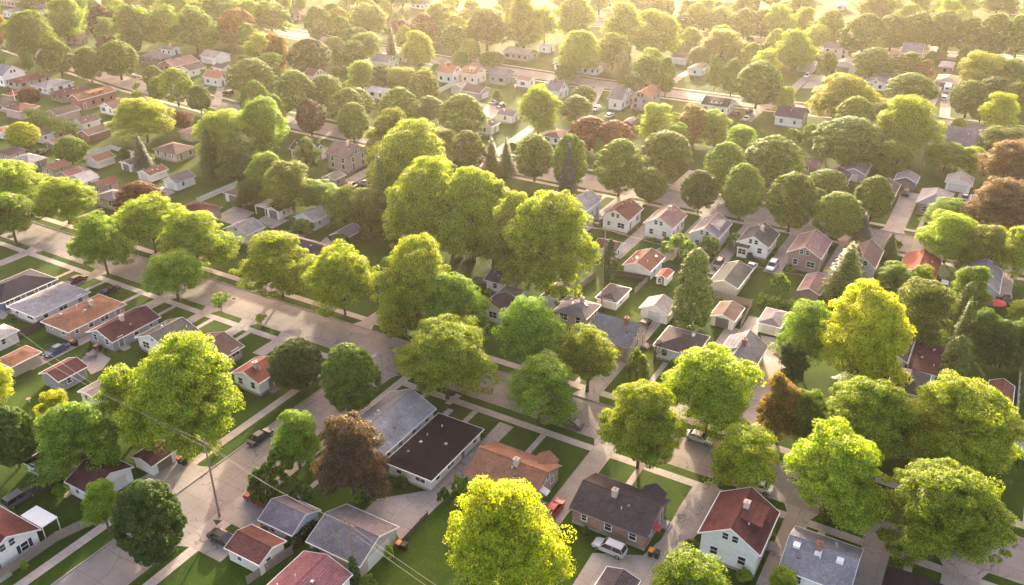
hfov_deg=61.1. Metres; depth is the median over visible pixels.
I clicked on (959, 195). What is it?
driveway
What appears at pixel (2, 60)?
leafy tree
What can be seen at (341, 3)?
leafy tree
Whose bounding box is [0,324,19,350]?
garage
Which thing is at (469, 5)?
leafy tree
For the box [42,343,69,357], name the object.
parked car
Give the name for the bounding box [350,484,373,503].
shrub
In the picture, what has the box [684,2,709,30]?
rounded tree
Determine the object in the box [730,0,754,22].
leafy tree
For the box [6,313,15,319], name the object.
shrub
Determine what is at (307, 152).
leafy tree
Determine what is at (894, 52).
road
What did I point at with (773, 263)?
parked car
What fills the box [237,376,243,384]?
window
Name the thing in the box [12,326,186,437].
power cable
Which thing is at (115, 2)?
spreading tree
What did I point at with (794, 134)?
shrub
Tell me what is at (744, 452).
spreading tree
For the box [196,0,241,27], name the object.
leafy tree
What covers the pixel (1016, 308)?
spreading tree
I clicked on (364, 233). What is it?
shrub
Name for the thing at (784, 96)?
leafy tree
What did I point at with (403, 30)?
rounded tree
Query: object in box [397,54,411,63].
house
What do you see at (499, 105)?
parked car
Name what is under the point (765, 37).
sidewalk
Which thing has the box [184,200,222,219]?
house
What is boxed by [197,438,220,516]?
utility pole
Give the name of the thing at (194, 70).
house
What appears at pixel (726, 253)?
driveway
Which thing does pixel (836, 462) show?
spreading tree
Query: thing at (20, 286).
house
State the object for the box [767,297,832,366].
spreading tree
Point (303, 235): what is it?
driveway
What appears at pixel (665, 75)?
rounded tree
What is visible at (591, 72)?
house
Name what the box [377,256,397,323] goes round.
leafy tree
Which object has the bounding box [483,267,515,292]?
house
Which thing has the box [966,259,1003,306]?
house
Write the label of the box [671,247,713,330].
cedar tree
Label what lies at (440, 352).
spreading tree
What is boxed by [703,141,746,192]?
rounded tree
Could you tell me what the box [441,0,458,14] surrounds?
leafy tree
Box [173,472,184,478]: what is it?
footpath
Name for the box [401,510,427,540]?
fence
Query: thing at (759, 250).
window
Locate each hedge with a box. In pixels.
[22,107,80,137]
[284,519,317,549]
[286,224,309,235]
[757,291,804,312]
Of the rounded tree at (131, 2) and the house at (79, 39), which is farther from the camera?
the rounded tree at (131, 2)
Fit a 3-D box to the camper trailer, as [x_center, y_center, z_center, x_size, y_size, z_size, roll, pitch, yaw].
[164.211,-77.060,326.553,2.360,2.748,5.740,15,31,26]
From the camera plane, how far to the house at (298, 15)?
452.45 m
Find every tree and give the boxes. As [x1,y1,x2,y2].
[0,9,56,58]
[0,14,7,48]
[0,57,6,64]
[0,159,48,197]
[0,192,37,244]
[0,359,15,406]
[0,405,40,467]
[3,122,40,148]
[13,0,42,10]
[15,86,42,103]
[20,52,34,70]
[24,397,121,488]
[26,176,97,223]
[32,388,68,427]
[36,51,48,70]
[39,0,49,5]
[41,39,72,76]
[43,0,86,44]
[52,136,89,163]
[65,210,137,275]
[71,46,104,82]
[73,0,89,24]
[80,478,118,533]
[84,0,95,12]
[86,4,115,37]
[92,363,162,445]
[93,16,118,39]
[95,35,116,47]
[95,40,138,79]
[100,0,120,6]
[104,97,176,141]
[105,5,118,38]
[107,4,157,42]
[110,0,124,8]
[110,478,187,566]
[111,180,168,210]
[111,330,245,461]
[114,191,185,252]
[117,148,130,160]
[120,27,142,51]
[121,0,137,5]
[130,90,145,98]
[131,134,154,172]
[137,0,155,12]
[138,248,212,300]
[142,65,161,85]
[144,4,178,44]
[146,76,166,99]
[148,0,197,16]
[156,207,244,267]
[157,67,192,105]
[167,5,218,53]
[171,110,194,128]
[185,85,211,112]
[191,108,257,165]
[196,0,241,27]
[197,125,223,178]
[204,108,216,113]
[206,28,218,47]
[213,132,260,184]
[216,8,257,44]
[224,57,275,91]
[228,230,318,297]
[231,179,265,208]
[236,22,258,49]
[236,55,245,63]
[237,0,260,14]
[238,95,289,153]
[239,80,268,110]
[241,31,269,58]
[243,151,278,198]
[252,0,294,32]
[257,160,311,211]
[258,52,285,79]
[262,31,288,76]
[266,337,322,389]
[267,93,286,129]
[270,409,323,467]
[273,69,316,111]
[274,0,290,9]
[285,37,332,72]
[289,136,322,174]
[290,0,312,4]
[295,0,305,9]
[295,98,326,135]
[295,179,337,207]
[300,238,376,318]
[303,5,332,35]
[309,29,320,39]
[309,74,342,110]
[310,409,392,505]
[319,342,381,412]
[321,183,358,222]
[324,2,339,23]
[324,36,345,65]
[327,87,365,120]
[329,16,351,43]
[330,7,352,30]
[330,66,341,77]
[336,102,369,143]
[337,0,347,9]
[338,87,375,114]
[341,40,366,68]
[342,27,366,46]
[342,59,382,88]
[344,0,355,7]
[347,187,389,235]
[348,31,382,58]
[349,2,389,35]
[360,0,378,6]
[363,106,407,168]
[364,117,453,198]
[366,231,451,338]
[370,148,388,226]
[373,0,393,5]
[373,62,391,87]
[377,86,421,121]
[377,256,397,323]
[378,0,392,15]
[381,154,456,248]
[383,66,415,87]
[385,21,400,63]
[386,19,412,34]
[386,185,423,234]
[391,13,402,19]
[392,0,420,7]
[392,312,499,399]
[395,24,410,47]
[398,30,435,68]
[404,11,409,19]
[409,13,438,40]
[409,69,439,100]
[411,271,492,344]
[413,67,434,88]
[413,95,442,121]
[424,2,454,36]
[425,126,457,157]
[431,62,439,73]
[433,165,499,262]
[433,199,466,255]
[437,93,487,134]
[440,24,466,53]
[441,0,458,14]
[442,0,460,8]
[442,14,466,37]
[442,473,577,584]
[450,49,469,68]
[451,130,486,167]
[459,38,480,62]
[460,0,478,19]
[462,7,513,50]
[467,179,510,266]
[475,190,537,283]
[479,50,504,67]
[481,135,502,177]
[490,4,504,16]
[491,89,503,101]
[491,295,567,367]
[494,189,602,305]
[497,0,530,12]
[499,137,516,176]
[502,0,542,47]
[504,349,578,427]
[509,142,516,152]
[512,133,553,181]
[517,83,562,133]
[535,6,557,43]
[549,0,563,7]
[552,133,587,183]
[553,29,602,74]
[555,0,597,36]
[555,63,577,82]
[555,141,579,201]
[558,322,620,391]
[559,95,594,121]
[567,115,607,150]
[570,85,596,102]
[576,112,589,119]
[577,24,590,31]
[588,0,611,14]
[592,138,646,196]
[593,140,605,153]
[596,378,688,469]
[598,119,634,144]
[599,32,631,70]
[600,1,642,45]
[609,0,647,6]
[615,48,629,84]
[622,73,645,93]
[625,8,683,52]
[630,54,661,86]
[633,167,669,202]
[635,47,664,62]
[635,102,673,138]
[637,115,645,125]
[638,130,692,179]
[645,0,675,15]
[647,339,665,362]
[648,542,732,584]
[656,56,675,97]
[659,233,697,258]
[660,342,766,442]
[663,122,690,144]
[669,112,680,122]
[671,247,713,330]
[674,0,698,16]
[674,13,696,41]
[675,103,710,144]
[680,26,703,49]
[680,169,718,212]
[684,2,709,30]
[688,45,712,62]
[693,0,715,29]
[696,109,732,146]
[697,29,749,60]
[699,6,744,31]
[702,422,782,489]
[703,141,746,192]
[707,55,723,91]
[710,24,731,36]
[713,0,723,6]
[720,162,765,220]
[721,58,742,95]
[725,124,757,153]
[729,8,759,39]
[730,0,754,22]
[733,0,761,11]
[734,60,783,108]
[738,42,763,67]
[743,134,806,191]
[746,37,754,44]
[746,47,782,81]
[750,8,772,38]
[755,370,803,444]
[756,130,767,139]
[759,3,798,31]
[759,42,772,49]
[762,0,781,6]
[765,28,784,48]
[765,171,819,231]
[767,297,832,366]
[767,565,799,584]
[771,86,795,109]
[773,339,810,387]
[775,29,821,70]
[779,24,790,31]
[781,0,823,14]
[781,416,895,535]
[789,388,826,440]
[793,6,814,31]
[803,24,830,51]
[803,72,891,117]
[808,187,827,200]
[810,169,848,193]
[811,115,885,167]
[812,191,864,239]
[812,372,918,460]
[815,9,844,40]
[815,278,917,389]
[817,51,838,76]
[817,241,864,308]
[832,95,878,134]
[832,362,872,392]
[838,12,891,52]
[847,212,872,243]
[850,0,907,12]
[852,47,894,77]
[853,174,895,221]
[856,241,865,279]
[858,0,893,17]
[864,39,888,59]
[872,102,889,120]
[873,95,947,156]
[874,140,914,175]
[875,260,919,296]
[875,456,1020,570]
[880,231,900,261]
[881,13,914,50]
[883,0,897,11]
[884,72,939,100]
[893,51,925,73]
[895,3,921,25]
[897,276,960,349]
[898,11,936,46]
[900,369,1023,476]
[909,0,931,12]
[912,59,936,78]
[914,208,989,262]
[914,264,937,281]
[917,196,973,222]
[923,141,969,173]
[925,50,938,62]
[927,10,964,47]
[928,0,981,14]
[935,0,965,26]
[936,334,971,381]
[937,45,947,59]
[945,295,973,352]
[948,80,989,117]
[949,16,984,48]
[949,266,994,315]
[950,117,967,127]
[950,224,1008,270]
[952,282,977,325]
[956,8,973,18]
[956,45,974,63]
[956,66,964,76]
[957,50,1015,82]
[959,145,987,172]
[959,176,1023,229]
[963,307,1002,367]
[968,98,992,122]
[974,12,1013,53]
[974,137,1023,181]
[975,125,1023,149]
[976,91,1023,127]
[977,0,1021,13]
[979,319,1023,374]
[982,76,1011,99]
[994,225,1023,279]
[999,13,1023,57]
[1001,58,1023,82]
[1001,81,1023,111]
[1002,317,1023,367]
[1006,299,1023,322]
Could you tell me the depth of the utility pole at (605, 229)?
173.20 m
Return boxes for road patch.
[227,296,239,300]
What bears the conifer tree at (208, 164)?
on the lawn at (376, 248)
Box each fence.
[0,519,93,577]
[16,474,60,506]
[17,319,44,338]
[83,145,134,160]
[196,181,237,201]
[246,544,292,583]
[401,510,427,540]
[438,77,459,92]
[470,276,485,283]
[574,273,595,290]
[614,270,649,281]
[634,276,647,293]
[662,263,680,271]
[713,290,752,328]
[1016,367,1021,410]
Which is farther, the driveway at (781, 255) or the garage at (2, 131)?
the garage at (2, 131)
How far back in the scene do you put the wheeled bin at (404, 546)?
117.14 m
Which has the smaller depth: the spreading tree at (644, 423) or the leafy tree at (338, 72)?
the spreading tree at (644, 423)
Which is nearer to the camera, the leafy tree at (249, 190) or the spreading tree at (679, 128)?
the leafy tree at (249, 190)
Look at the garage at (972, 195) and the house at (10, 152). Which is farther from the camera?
the house at (10, 152)
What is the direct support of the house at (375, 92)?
on the lawn at (928, 175)
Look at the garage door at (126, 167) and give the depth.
249.57 m
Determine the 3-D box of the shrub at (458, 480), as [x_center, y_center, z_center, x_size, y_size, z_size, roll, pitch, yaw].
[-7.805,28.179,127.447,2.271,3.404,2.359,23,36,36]
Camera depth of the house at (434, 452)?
132.16 m
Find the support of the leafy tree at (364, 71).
on the lawn at (928, 175)
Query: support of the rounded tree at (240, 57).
on the lawn at (928, 175)
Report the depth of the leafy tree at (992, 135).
260.18 m
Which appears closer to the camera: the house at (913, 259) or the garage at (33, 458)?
the garage at (33, 458)
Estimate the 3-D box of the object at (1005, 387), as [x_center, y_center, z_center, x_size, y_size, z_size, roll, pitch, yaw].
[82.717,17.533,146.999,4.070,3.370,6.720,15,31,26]
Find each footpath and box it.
[55,270,72,277]
[64,208,102,222]
[64,490,71,497]
[85,281,104,289]
[122,294,140,302]
[158,306,174,315]
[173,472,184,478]
[196,319,212,328]
[235,332,249,339]
[298,479,318,498]
[442,408,453,415]
[445,394,461,404]
[462,410,477,422]
[525,434,545,453]
[626,468,642,484]
[649,362,667,381]
[904,565,912,572]
[918,216,925,229]
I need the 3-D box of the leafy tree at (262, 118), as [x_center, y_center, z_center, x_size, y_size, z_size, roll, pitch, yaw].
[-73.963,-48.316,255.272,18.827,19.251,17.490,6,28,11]
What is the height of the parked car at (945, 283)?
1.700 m
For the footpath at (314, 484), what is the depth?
129.44 m
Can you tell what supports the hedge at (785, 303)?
on the lawn at (376, 248)
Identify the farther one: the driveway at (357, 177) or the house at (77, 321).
the driveway at (357, 177)
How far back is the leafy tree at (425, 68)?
317.63 m
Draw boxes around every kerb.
[2,236,331,584]
[17,52,1006,271]
[30,221,1023,538]
[40,48,916,236]
[127,375,1023,584]
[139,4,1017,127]
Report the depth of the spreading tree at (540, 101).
269.43 m
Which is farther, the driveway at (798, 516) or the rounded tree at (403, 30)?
the rounded tree at (403, 30)
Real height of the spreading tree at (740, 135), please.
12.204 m
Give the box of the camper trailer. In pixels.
[943,83,951,91]
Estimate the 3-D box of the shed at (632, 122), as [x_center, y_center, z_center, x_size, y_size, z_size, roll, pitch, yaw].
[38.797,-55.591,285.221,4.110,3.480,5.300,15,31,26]
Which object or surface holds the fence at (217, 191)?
on the lawn at (376, 248)
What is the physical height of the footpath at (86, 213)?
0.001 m
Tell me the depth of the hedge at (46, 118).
280.28 m
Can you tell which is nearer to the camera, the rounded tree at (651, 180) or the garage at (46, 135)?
the rounded tree at (651, 180)
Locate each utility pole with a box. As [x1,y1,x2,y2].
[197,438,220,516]
[341,520,355,581]
[600,227,609,307]
[920,140,927,171]
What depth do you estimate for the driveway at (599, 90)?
326.07 m
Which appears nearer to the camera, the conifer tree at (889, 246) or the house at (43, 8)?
the conifer tree at (889, 246)
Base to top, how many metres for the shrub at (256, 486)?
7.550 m
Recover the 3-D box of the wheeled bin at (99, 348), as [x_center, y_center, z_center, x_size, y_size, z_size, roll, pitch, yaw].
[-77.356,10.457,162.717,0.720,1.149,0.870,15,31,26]
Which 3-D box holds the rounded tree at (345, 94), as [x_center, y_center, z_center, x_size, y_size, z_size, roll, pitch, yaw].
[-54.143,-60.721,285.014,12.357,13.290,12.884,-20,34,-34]
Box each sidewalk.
[0,241,328,358]
[1,49,1023,280]
[14,367,330,584]
[38,216,1023,528]
[67,53,917,231]
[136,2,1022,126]
[142,376,409,584]
[215,24,980,134]
[403,381,996,584]
[405,5,955,59]
[433,2,1023,55]
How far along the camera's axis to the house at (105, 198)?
224.47 m
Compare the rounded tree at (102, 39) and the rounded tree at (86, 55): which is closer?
the rounded tree at (86, 55)
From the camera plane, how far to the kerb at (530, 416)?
129.09 m
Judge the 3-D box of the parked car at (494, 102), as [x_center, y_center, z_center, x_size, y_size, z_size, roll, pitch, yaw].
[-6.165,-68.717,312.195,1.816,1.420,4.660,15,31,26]
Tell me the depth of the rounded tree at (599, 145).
257.70 m
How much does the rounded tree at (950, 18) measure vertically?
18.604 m
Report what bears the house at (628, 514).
on the lawn at (424, 553)
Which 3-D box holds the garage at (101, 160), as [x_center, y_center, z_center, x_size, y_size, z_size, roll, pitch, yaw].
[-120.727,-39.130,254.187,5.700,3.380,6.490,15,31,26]
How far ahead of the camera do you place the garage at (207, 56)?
366.83 m
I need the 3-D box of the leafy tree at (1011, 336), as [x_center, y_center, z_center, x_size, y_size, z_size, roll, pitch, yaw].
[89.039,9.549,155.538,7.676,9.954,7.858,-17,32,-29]
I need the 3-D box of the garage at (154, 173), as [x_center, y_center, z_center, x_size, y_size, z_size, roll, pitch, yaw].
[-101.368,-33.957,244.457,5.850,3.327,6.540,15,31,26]
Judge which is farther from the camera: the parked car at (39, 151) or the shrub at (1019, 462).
the parked car at (39, 151)
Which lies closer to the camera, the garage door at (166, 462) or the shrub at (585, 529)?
the shrub at (585, 529)
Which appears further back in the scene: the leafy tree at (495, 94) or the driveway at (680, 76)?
the driveway at (680, 76)
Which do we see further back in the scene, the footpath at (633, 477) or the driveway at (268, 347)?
the driveway at (268, 347)
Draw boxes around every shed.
[623,116,638,130]
[655,268,674,285]
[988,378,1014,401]
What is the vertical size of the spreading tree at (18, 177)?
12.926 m
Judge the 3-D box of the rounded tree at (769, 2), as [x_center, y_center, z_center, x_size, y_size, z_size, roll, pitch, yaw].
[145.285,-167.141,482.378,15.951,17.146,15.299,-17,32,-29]
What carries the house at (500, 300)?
on the lawn at (376, 248)
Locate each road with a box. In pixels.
[0,213,1023,583]
[2,43,1023,274]
[54,365,398,584]
[96,0,1023,131]
[407,4,1023,59]
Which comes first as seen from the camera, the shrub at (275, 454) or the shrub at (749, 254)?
the shrub at (275, 454)
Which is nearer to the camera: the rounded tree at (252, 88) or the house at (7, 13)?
the rounded tree at (252, 88)
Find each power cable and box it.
[3,335,202,440]
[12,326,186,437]
[201,440,343,521]
[211,445,352,525]
[347,523,433,583]
[613,231,896,288]
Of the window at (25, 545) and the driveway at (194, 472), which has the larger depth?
the driveway at (194, 472)
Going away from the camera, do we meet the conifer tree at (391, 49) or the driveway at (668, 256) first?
the driveway at (668, 256)
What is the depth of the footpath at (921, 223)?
216.90 m
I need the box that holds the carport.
[254,199,271,215]
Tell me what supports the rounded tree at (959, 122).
on the lawn at (928, 175)
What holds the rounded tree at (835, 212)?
on the lawn at (376, 248)
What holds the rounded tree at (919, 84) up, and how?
on the lawn at (789, 76)
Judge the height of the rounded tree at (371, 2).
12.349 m
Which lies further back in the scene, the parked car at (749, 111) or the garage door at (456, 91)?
the garage door at (456, 91)
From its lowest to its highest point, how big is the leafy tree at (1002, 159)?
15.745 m
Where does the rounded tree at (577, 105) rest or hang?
on the lawn at (928, 175)
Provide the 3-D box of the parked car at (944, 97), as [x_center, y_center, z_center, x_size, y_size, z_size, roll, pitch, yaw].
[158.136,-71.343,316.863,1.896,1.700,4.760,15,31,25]
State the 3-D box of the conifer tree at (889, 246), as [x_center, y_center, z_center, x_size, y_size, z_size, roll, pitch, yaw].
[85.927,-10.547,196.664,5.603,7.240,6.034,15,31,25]
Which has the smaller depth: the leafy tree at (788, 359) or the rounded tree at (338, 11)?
the leafy tree at (788, 359)
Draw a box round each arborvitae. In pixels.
[347,556,359,583]
[601,239,617,279]
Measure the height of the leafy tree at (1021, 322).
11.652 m
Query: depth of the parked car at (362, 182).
239.14 m
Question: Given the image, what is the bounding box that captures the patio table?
[86,352,94,356]
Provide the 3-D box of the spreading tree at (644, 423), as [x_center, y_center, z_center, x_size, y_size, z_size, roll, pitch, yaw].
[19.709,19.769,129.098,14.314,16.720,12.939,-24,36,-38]
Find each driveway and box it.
[0,247,42,265]
[0,269,106,318]
[30,292,176,369]
[79,166,98,174]
[81,348,110,374]
[140,473,187,492]
[157,461,190,486]
[160,186,174,195]
[178,461,211,483]
[178,519,232,561]
[186,306,219,323]
[211,87,224,105]
[212,491,263,527]
[217,206,253,223]
[225,318,257,335]
[251,282,275,294]
[252,331,296,355]
[258,216,287,228]
[288,230,311,237]
[321,236,331,244]
[345,168,369,182]
[354,312,380,329]
[365,422,512,539]
[479,102,504,117]
[496,125,533,155]
[540,438,616,529]
[573,321,660,402]
[573,481,719,584]
[581,195,631,232]
[582,86,607,115]
[618,204,679,258]
[656,247,675,262]
[667,170,693,190]
[669,328,740,418]
[670,212,712,259]
[673,69,688,82]
[708,220,760,274]
[739,336,785,430]
[740,106,767,121]
[741,316,758,334]
[756,502,817,584]
[763,229,804,273]
[791,74,814,92]
[802,75,824,87]
[822,239,850,275]
[853,529,897,584]
[879,191,918,234]
[926,39,943,52]
[929,97,938,105]
[938,89,951,118]
[940,557,988,584]
[957,193,970,202]
[996,272,1017,296]
[1004,48,1011,58]
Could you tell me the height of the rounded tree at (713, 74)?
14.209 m
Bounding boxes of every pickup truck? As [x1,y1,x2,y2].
[242,490,265,508]
[747,262,757,274]
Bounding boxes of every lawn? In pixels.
[0,1,1019,240]
[0,48,1023,537]
[0,236,342,584]
[128,375,1022,584]
[138,0,1023,127]
[425,0,1023,56]
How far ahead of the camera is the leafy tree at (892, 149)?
243.00 m
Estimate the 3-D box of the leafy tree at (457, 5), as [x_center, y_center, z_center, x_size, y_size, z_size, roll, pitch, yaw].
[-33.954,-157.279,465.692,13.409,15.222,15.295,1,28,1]
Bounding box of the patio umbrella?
[989,298,1006,309]
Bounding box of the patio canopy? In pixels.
[20,505,60,538]
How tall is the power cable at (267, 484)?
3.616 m
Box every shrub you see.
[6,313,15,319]
[51,483,66,497]
[134,345,142,353]
[246,462,280,505]
[266,447,295,483]
[288,479,312,503]
[289,218,314,232]
[306,547,319,552]
[334,232,352,244]
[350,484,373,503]
[357,226,372,240]
[359,573,378,584]
[384,544,393,560]
[395,475,407,487]
[436,486,451,504]
[451,473,466,492]
[459,483,470,494]
[480,431,485,438]
[485,288,492,293]
[581,525,589,534]
[625,347,648,380]
[670,358,678,368]
[684,538,696,550]
[698,235,721,256]
[725,232,741,248]
[735,569,747,581]
[736,566,752,582]
[746,252,753,258]
[770,272,790,292]
[784,128,802,144]
[802,124,816,142]
[818,512,829,523]
[894,239,903,249]
[1008,449,1023,468]
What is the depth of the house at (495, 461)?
127.32 m
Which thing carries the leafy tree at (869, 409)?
on the lawn at (376, 248)
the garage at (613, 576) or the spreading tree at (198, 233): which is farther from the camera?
the spreading tree at (198, 233)
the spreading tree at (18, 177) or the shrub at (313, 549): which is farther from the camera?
the spreading tree at (18, 177)
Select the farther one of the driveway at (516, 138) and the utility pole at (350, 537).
the driveway at (516, 138)
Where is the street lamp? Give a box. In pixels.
[372,352,383,381]
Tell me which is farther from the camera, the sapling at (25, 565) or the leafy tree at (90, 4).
the leafy tree at (90, 4)
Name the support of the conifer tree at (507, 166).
on the lawn at (376, 248)
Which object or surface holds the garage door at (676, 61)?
in the garage at (681, 59)
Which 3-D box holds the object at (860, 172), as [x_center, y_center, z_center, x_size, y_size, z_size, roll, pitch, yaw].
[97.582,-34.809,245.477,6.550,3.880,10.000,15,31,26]
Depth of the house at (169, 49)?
379.43 m
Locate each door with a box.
[89,160,95,167]
[112,473,127,490]
[119,338,124,346]
[122,163,129,171]
[141,173,147,180]
[157,455,172,471]
[167,182,173,189]
[204,58,211,63]
[229,195,235,202]
[268,377,272,387]
[269,210,276,218]
[367,538,389,569]
[454,88,459,93]
[482,92,487,99]
[545,299,555,309]
[602,298,612,308]
[647,310,659,322]
[659,276,663,285]
[673,59,683,64]
[715,317,728,328]
[761,324,775,335]
[798,66,809,71]
[837,67,848,72]
[850,174,857,181]
[899,181,909,188]
[947,183,967,192]
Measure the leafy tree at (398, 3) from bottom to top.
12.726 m
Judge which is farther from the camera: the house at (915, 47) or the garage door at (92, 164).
the house at (915, 47)
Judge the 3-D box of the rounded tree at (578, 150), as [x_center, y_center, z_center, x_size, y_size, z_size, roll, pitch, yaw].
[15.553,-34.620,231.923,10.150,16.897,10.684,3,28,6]
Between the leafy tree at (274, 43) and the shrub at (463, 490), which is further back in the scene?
the leafy tree at (274, 43)
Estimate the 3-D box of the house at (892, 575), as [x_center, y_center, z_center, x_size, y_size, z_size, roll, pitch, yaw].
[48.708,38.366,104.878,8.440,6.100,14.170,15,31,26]
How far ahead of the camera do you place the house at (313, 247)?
192.96 m
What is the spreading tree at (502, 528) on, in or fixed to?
on the lawn at (424, 553)
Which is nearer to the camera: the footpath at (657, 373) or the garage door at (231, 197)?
the footpath at (657, 373)
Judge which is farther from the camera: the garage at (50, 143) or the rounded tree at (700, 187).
the garage at (50, 143)
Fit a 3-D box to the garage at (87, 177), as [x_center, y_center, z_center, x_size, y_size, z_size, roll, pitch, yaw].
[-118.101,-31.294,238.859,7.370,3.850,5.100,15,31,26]
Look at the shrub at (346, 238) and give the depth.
199.81 m
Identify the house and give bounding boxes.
[0,0,20,6]
[0,63,24,87]
[0,98,18,112]
[0,146,26,160]
[0,269,57,313]
[0,506,41,582]
[2,7,25,17]
[5,73,52,89]
[6,281,90,323]
[10,153,47,170]
[30,79,73,95]
[31,4,46,13]
[39,159,71,177]
[40,294,126,340]
[49,85,91,102]
[66,32,87,44]
[67,85,115,110]
[85,305,160,351]
[88,176,120,194]
[93,189,124,210]
[99,96,130,116]
[134,317,201,352]
[140,50,172,64]
[152,142,195,162]
[157,54,198,70]
[159,43,181,55]
[177,126,201,142]
[179,62,205,77]
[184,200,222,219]
[201,331,244,371]
[202,67,231,87]
[211,63,231,70]
[223,217,265,244]
[231,356,280,395]
[260,229,332,255]
[289,139,327,161]
[290,11,305,20]
[304,67,326,79]
[324,140,367,172]
[356,388,436,457]
[366,86,389,99]
[370,53,399,67]
[385,413,483,491]
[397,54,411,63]
[410,0,432,9]
[435,62,461,83]
[459,65,486,84]
[463,441,562,508]
[478,118,500,135]
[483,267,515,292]
[485,292,516,325]
[487,67,513,85]
[496,108,520,123]
[503,46,537,61]
[515,75,535,88]
[538,43,555,53]
[542,129,567,145]
[546,78,569,99]
[553,55,607,75]
[554,296,601,326]
[568,472,671,550]
[576,189,601,223]
[593,312,649,362]
[601,197,643,233]
[607,84,634,110]
[631,84,661,110]
[643,204,686,240]
[653,325,710,362]
[687,62,708,76]
[689,213,732,253]
[697,487,779,576]
[700,95,736,116]
[723,330,768,378]
[736,222,779,259]
[774,103,809,128]
[779,525,864,584]
[786,229,832,272]
[799,157,823,175]
[823,41,850,58]
[827,166,852,185]
[835,1,847,10]
[858,239,883,279]
[865,73,890,91]
[868,178,900,203]
[881,338,915,373]
[881,564,943,584]
[889,367,931,408]
[900,42,925,59]
[902,249,941,279]
[907,340,945,385]
[915,187,953,215]
[938,61,955,73]
[943,125,978,146]
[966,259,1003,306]
[1008,5,1020,15]
[1013,421,1023,460]
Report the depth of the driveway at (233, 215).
220.81 m
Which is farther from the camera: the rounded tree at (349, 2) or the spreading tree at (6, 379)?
the rounded tree at (349, 2)
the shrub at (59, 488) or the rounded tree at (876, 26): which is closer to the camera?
the shrub at (59, 488)
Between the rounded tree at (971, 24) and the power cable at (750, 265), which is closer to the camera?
the power cable at (750, 265)
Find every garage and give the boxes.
[0,126,6,138]
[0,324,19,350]
[0,345,42,376]
[2,90,19,100]
[3,103,39,119]
[22,450,76,479]
[31,128,54,142]
[38,357,88,390]
[44,134,75,150]
[46,104,80,120]
[56,167,83,179]
[64,458,133,499]
[68,170,99,187]
[70,113,101,130]
[77,124,110,141]
[77,379,106,404]
[84,150,115,168]
[119,157,135,171]
[130,439,176,475]
[136,163,168,181]
[161,170,195,190]
[199,49,230,64]
[223,187,249,205]
[224,524,286,575]
[257,494,321,541]
[265,204,292,219]
[267,551,352,584]
[293,205,329,230]
[305,504,399,576]
[321,170,346,186]
[329,223,360,243]
[450,81,470,93]
[460,83,491,100]
[497,285,525,302]
[541,281,573,309]
[594,238,625,259]
[595,283,631,309]
[595,566,640,584]
[622,248,665,279]
[639,294,673,324]
[671,53,689,64]
[710,261,752,295]
[710,301,744,329]
[756,307,789,335]
[796,60,817,72]
[797,272,827,301]
[835,57,856,73]
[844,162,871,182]
[894,170,919,190]
[935,74,960,90]
[945,171,974,193]
[970,194,984,222]
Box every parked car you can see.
[0,486,34,509]
[32,149,48,154]
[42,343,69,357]
[65,274,87,284]
[97,284,120,295]
[206,527,232,545]
[222,89,233,94]
[246,427,273,446]
[342,181,357,186]
[358,179,368,185]
[490,99,498,104]
[496,103,505,107]
[542,497,564,520]
[561,415,584,430]
[591,537,627,559]
[592,105,601,110]
[593,217,602,225]
[605,113,614,117]
[639,317,651,327]
[686,429,712,445]
[711,256,724,269]
[731,111,739,116]
[742,115,750,120]
[744,108,752,115]
[745,481,773,494]
[765,258,778,271]
[803,72,809,77]
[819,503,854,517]
[901,188,910,196]
[941,95,947,100]
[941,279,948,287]
[960,193,968,201]
[1002,293,1012,305]
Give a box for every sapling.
[18,559,28,574]
[131,82,139,89]
[210,292,230,314]
[255,313,266,325]
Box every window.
[0,338,6,345]
[0,542,6,553]
[5,299,14,307]
[7,537,15,547]
[19,539,29,552]
[59,304,67,311]
[66,377,72,383]
[88,322,94,328]
[100,314,109,322]
[142,340,150,349]
[231,347,239,357]
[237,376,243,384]
[250,381,255,389]
[415,476,425,484]
[489,310,496,318]
[559,313,567,320]
[575,317,580,323]
[581,514,586,521]
[604,523,611,531]
[613,347,622,355]
[617,222,624,228]
[628,533,636,541]
[634,338,638,347]
[661,349,667,356]
[709,545,718,554]
[721,531,728,540]
[731,535,738,544]
[736,555,746,566]
[737,248,745,254]
[757,247,761,253]
[792,258,797,264]
[805,261,814,268]
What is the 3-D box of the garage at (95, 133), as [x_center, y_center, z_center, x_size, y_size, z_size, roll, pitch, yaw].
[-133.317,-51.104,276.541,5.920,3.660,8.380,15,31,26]
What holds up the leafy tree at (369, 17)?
on the lawn at (789, 76)
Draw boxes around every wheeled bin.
[72,339,78,346]
[96,344,102,351]
[175,456,182,463]
[180,456,187,465]
[395,539,402,549]
[400,541,407,551]
[648,547,654,557]
[654,548,660,558]
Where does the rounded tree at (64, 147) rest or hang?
on the lawn at (376, 248)
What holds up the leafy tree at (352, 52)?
on the lawn at (928, 175)

